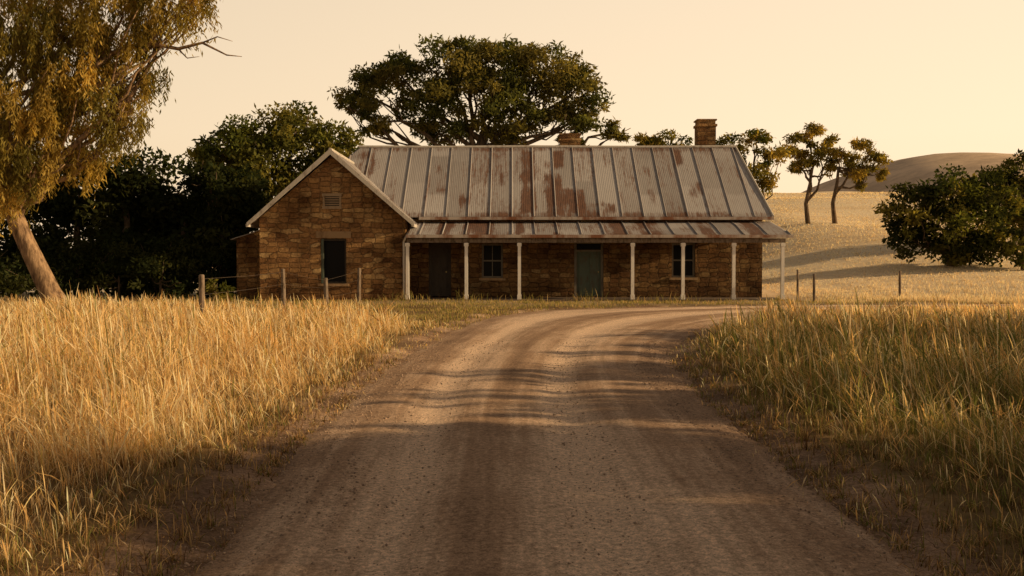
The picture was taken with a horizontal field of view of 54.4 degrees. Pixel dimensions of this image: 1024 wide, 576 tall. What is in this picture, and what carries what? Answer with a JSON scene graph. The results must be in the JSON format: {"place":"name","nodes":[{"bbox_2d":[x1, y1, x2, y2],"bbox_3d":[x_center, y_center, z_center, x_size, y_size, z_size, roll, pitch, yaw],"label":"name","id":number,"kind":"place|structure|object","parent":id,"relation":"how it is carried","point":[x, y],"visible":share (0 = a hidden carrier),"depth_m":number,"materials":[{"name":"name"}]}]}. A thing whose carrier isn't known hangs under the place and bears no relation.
{"place":"outdoors","nodes":[
{"label":"outdoors","id":0,"kind":"place"},
{"bbox_2d":[0,284,462,575],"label":"dry grass","id":1,"kind":"structure","parent":0,"point":[101,328],"depth_m":10.52,"materials":[{"name":"yellow plant"}]},
{"bbox_2d":[0,152,1023,575],"bbox_3d":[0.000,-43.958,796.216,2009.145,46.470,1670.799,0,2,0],"label":"ground","id":2,"kind":"structure","parent":0,"point":[918,168],"depth_m":8.67,"materials":[{"name":"beige plant"}]},
{"bbox_2d":[0,253,24,295],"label":"shrub","id":3,"kind":"object","parent":2,"relation":"on","point":[12,267],"visible":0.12,"depth_m":41.62,"materials":[{"name":"green plant"}]},
{"bbox_2d":[0,251,31,299],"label":"shrub","id":4,"kind":"object","parent":2,"relation":"on","point":[13,255],"visible":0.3,"depth_m":39.07,"materials":[{"name":"green plant"}]},
{"bbox_2d":[0,144,81,294],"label":"hedge tree","id":5,"kind":"object","parent":2,"relation":"on","point":[8,246],"visible":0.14,"depth_m":43.86,"materials":[{"name":"green plant"}]},
{"bbox_2d":[0,255,85,299],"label":"shrub","id":6,"kind":"object","parent":2,"relation":"on","point":[19,278],"visible":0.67,"depth_m":38.08,"materials":[{"name":"green plant"}]},
{"bbox_2d":[15,145,122,294],"bbox_3d":[-19.343,-2.989,43.804,5.238,7.140,5.132,0,2,0],"label":"hedge tree","id":7,"kind":"object","parent":2,"relation":"on","point":[60,214],"visible":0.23,"depth_m":43.35,"materials":[{"name":"green plant"}]},
{"bbox_2d":[42,237,127,299],"bbox_3d":[-17.140,-0.710,40.020,3.138,2.741,2.932,1,2,36],"label":"shrub","id":8,"kind":"object","parent":2,"relation":"on","point":[72,258],"visible":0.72,"depth_m":39.73,"materials":[{"name":"green plant"}]},
{"bbox_2d":[79,237,158,299],"bbox_3d":[-15.480,-0.711,39.441,3.179,2.605,2.732,-1,2,-28],"label":"shrub","id":9,"kind":"object","parent":2,"relation":"on","point":[95,281],"visible":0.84,"depth_m":39.22,"materials":[{"name":"green plant"}]},
{"bbox_2d":[0,0,241,307],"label":"gum tree","id":10,"kind":"object","parent":2,"relation":"on","point":[59,105],"visible":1,"depth_m":32.39,"materials":[{"name":"green plant"}]},
{"bbox_2d":[80,174,170,293],"bbox_3d":[-17.818,-2.134,46.503,5.743,6.707,4.681,0,2,0],"label":"hedge tree","id":11,"kind":"object","parent":2,"relation":"on","point":[108,292],"visible":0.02,"depth_m":45.69,"materials":[{"name":"green plant"}]},
{"bbox_2d":[69,143,189,296],"bbox_3d":[-16.366,-2.781,42.962,5.348,7.042,5.003,0,2,0],"label":"hedge tree","id":12,"kind":"object","parent":2,"relation":"on","point":[121,192],"visible":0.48,"depth_m":42.03,"materials":[{"name":"green plant"}]},
{"bbox_2d":[117,234,194,299],"bbox_3d":[-14.418,-0.772,40.689,3.097,2.863,3.198,-1,2,-31],"label":"shrub","id":13,"kind":"object","parent":2,"relation":"on","point":[161,248],"visible":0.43,"depth_m":40.33,"materials":[{"name":"green plant"}]},
{"bbox_2d":[127,253,197,300],"bbox_3d":[-13.459,-0.313,38.502,2.536,2.117,2.766,0,2,0],"label":"shrub","id":14,"kind":"object","parent":2,"relation":"on","point":[165,281],"visible":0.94,"depth_m":38.38,"materials":[{"name":"green plant"}]},
{"bbox_2d":[134,149,233,295],"bbox_3d":[-14.179,-2.742,43.531,5.155,6.636,4.409,0,2,0],"label":"hedge tree","id":15,"kind":"object","parent":2,"relation":"on","point":[178,208],"visible":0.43,"depth_m":42.66,"materials":[{"name":"green plant"}]},
{"bbox_2d":[163,237,236,297],"bbox_3d":[-12.639,-0.758,40.168,3.025,2.659,3.100,1,2,18],"label":"shrub","id":16,"kind":"object","parent":2,"relation":"on","point":[194,255],"visible":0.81,"depth_m":40.10,"materials":[{"name":"green plant"}]},
{"bbox_2d":[198,277,236,300],"bbox_3d":[-10.996,0.154,37.379,1.423,1.117,1.193,0,2,0],"label":"shrub","id":17,"kind":"object","parent":2,"relation":"on","point":[210,287],"visible":0.83,"depth_m":37.18,"materials":[{"name":"green plant"}]},
{"bbox_2d":[182,162,269,296],"bbox_3d":[-11.863,-2.402,42.008,3.864,6.042,4.165,-1,2,-37],"label":"hedge tree","id":18,"kind":"object","parent":2,"relation":"on","point":[240,206],"visible":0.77,"depth_m":41.30,"materials":[{"name":"green plant"}]},
{"bbox_2d":[190,167,276,294],"bbox_3d":[-13.109,-2.312,46.127,5.507,6.643,4.341,0,2,0],"label":"hedge tree","id":19,"kind":"object","parent":2,"relation":"on","point":[259,178],"visible":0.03,"depth_m":45.70,"materials":[{"name":"green plant"}]},
{"bbox_2d":[182,100,363,203],"bbox_3d":[-11.949,-4.469,49.711,9.209,9.941,5.555,0,2,0],"label":"round tree","id":20,"kind":"object","parent":2,"relation":"on","point":[243,144],"visible":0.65,"depth_m":48.90,"materials":[{"name":"green plant"}]},
{"bbox_2d":[199,268,360,319],"bbox_3d":[-6.399,0.212,29.147,0.652,1.556,15.985,0,2,3],"label":"wire fence","id":21,"kind":"object","parent":2,"relation":"on","point":[202,289],"visible":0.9,"depth_m":28.95,"materials":[{"name":"grey wood"}]},
{"bbox_2d":[327,33,631,145],"bbox_3d":[-1.799,-6.755,54.465,17.023,14.286,6.552,0,2,0],"label":"gum tree","id":22,"kind":"object","parent":2,"relation":"on","point":[469,72],"visible":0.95,"depth_m":53.77,"materials":[{"name":"green plant"}]},
{"bbox_2d":[230,119,793,301],"bbox_3d":[-0.255,-3.363,42.758,21.790,8.120,10.870,0,2,0],"label":"stone farmhouse","id":23,"kind":"object","parent":2,"relation":"on","point":[569,216],"visible":1,"depth_m":39.99,"materials":[{"name":"stone"}]},
{"bbox_2d":[318,239,348,285],"bbox_3d":[-6.810,-0.980,38.077,1.180,1.820,0.320,0,2,0],"label":"window","id":24,"kind":"structure","parent":23,"relation":"in","point":[333,251],"depth_m":38.20,"materials":[{"name":"black glass"}]},
{"bbox_2d":[429,243,450,296],"bbox_3d":[-2.900,-0.738,40.175,0.896,2.178,0.160,0,2,0],"label":"door","id":25,"kind":"structure","parent":23,"relation":"in","point":[439,253],"depth_m":40.16,"materials":[{"name":"brown wood"}]},
{"bbox_2d":[479,244,505,279],"bbox_3d":[-0.790,-1.046,40.076,1.060,1.480,0.320,0,2,0],"label":"window","id":26,"kind":"structure","parent":23,"relation":"in","point":[492,254],"depth_m":40.19,"materials":[{"name":"black glass"}]},
{"bbox_2d":[574,243,602,296],"bbox_3d":[3.090,-0.768,40.174,1.176,2.238,0.160,0,2,0],"label":"door","id":27,"kind":"structure","parent":23,"relation":"in","point":[588,257],"depth_m":40.16,"materials":[{"name":"green paint"}]},
{"bbox_2d":[669,243,697,279],"bbox_3d":[6.890,-1.066,40.076,1.140,1.480,0.320,0,2,0],"label":"window","id":28,"kind":"structure","parent":23,"relation":"in","point":[690,247],"depth_m":40.20,"materials":[{"name":"black glass"}]},
{"bbox_2d":[127,191,1023,329],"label":"paddock grass","id":29,"kind":"structure","parent":2,"relation":"on","point":[887,299],"depth_m":38.20,"materials":[{"name":"beige plant"}]},
{"bbox_2d":[631,129,693,145],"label":"gum tree","id":30,"kind":"object","parent":2,"relation":"on","point":[646,140],"visible":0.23,"depth_m":58.92,"materials":[{"name":"green plant"}]},
{"bbox_2d":[716,128,792,199],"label":"gum tree","id":31,"kind":"object","parent":2,"relation":"on","point":[763,179],"visible":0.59,"depth_m":59.27,"materials":[{"name":"green plant"}]},
{"bbox_2d":[782,121,846,223],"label":"gum tree","id":32,"kind":"object","parent":2,"relation":"on","point":[811,161],"visible":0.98,"depth_m":74.34,"materials":[{"name":"green plant"}]},
{"bbox_2d":[668,289,1023,575],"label":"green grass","id":33,"kind":"structure","parent":2,"relation":"on","point":[855,333],"depth_m":10.28,"materials":[{"name":"plant"}]},
{"bbox_2d":[796,270,900,302],"bbox_3d":[13.210,0.009,38.306,5.073,1.434,0.674,-1,2,-22],"label":"wire fence","id":34,"kind":"object","parent":2,"relation":"on","point":[814,290],"visible":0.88,"depth_m":37.59,"materials":[{"name":"grey wood"}]},
{"bbox_2d":[823,137,893,223],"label":"gum tree","id":35,"kind":"object","parent":2,"relation":"on","point":[858,172],"visible":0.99,"depth_m":73.56,"materials":[{"name":"green plant"}]},
{"bbox_2d":[872,163,1023,267],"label":"paddock tree","id":36,"kind":"object","parent":2,"relation":"on","point":[915,230],"visible":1,"depth_m":49.09,"materials":[{"name":"green plant"}]},
{"bbox_2d":[969,148,1023,238],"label":"paddock tree","id":37,"kind":"object","parent":2,"relation":"on","point":[1012,176],"visible":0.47,"depth_m":56.35,"materials":[{"name":"green plant"}]},
{"bbox_2d":[995,226,1023,269],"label":"paddock tree","id":38,"kind":"object","parent":2,"relation":"on","point":[1012,247],"visible":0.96,"depth_m":47.78,"materials":[{"name":"green plant"}]},
{"bbox_2d":[0,0,1023,249],"label":"sky","id":39,"kind":"structure","parent":0,"point":[912,78],"materials":[{"name":"beige"}]},
{"bbox_2d":[138,304,1023,575],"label":"dirt road","id":40,"kind":"structure","parent":0,"point":[498,496],"depth_m":7.20,"materials":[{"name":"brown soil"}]}
]}

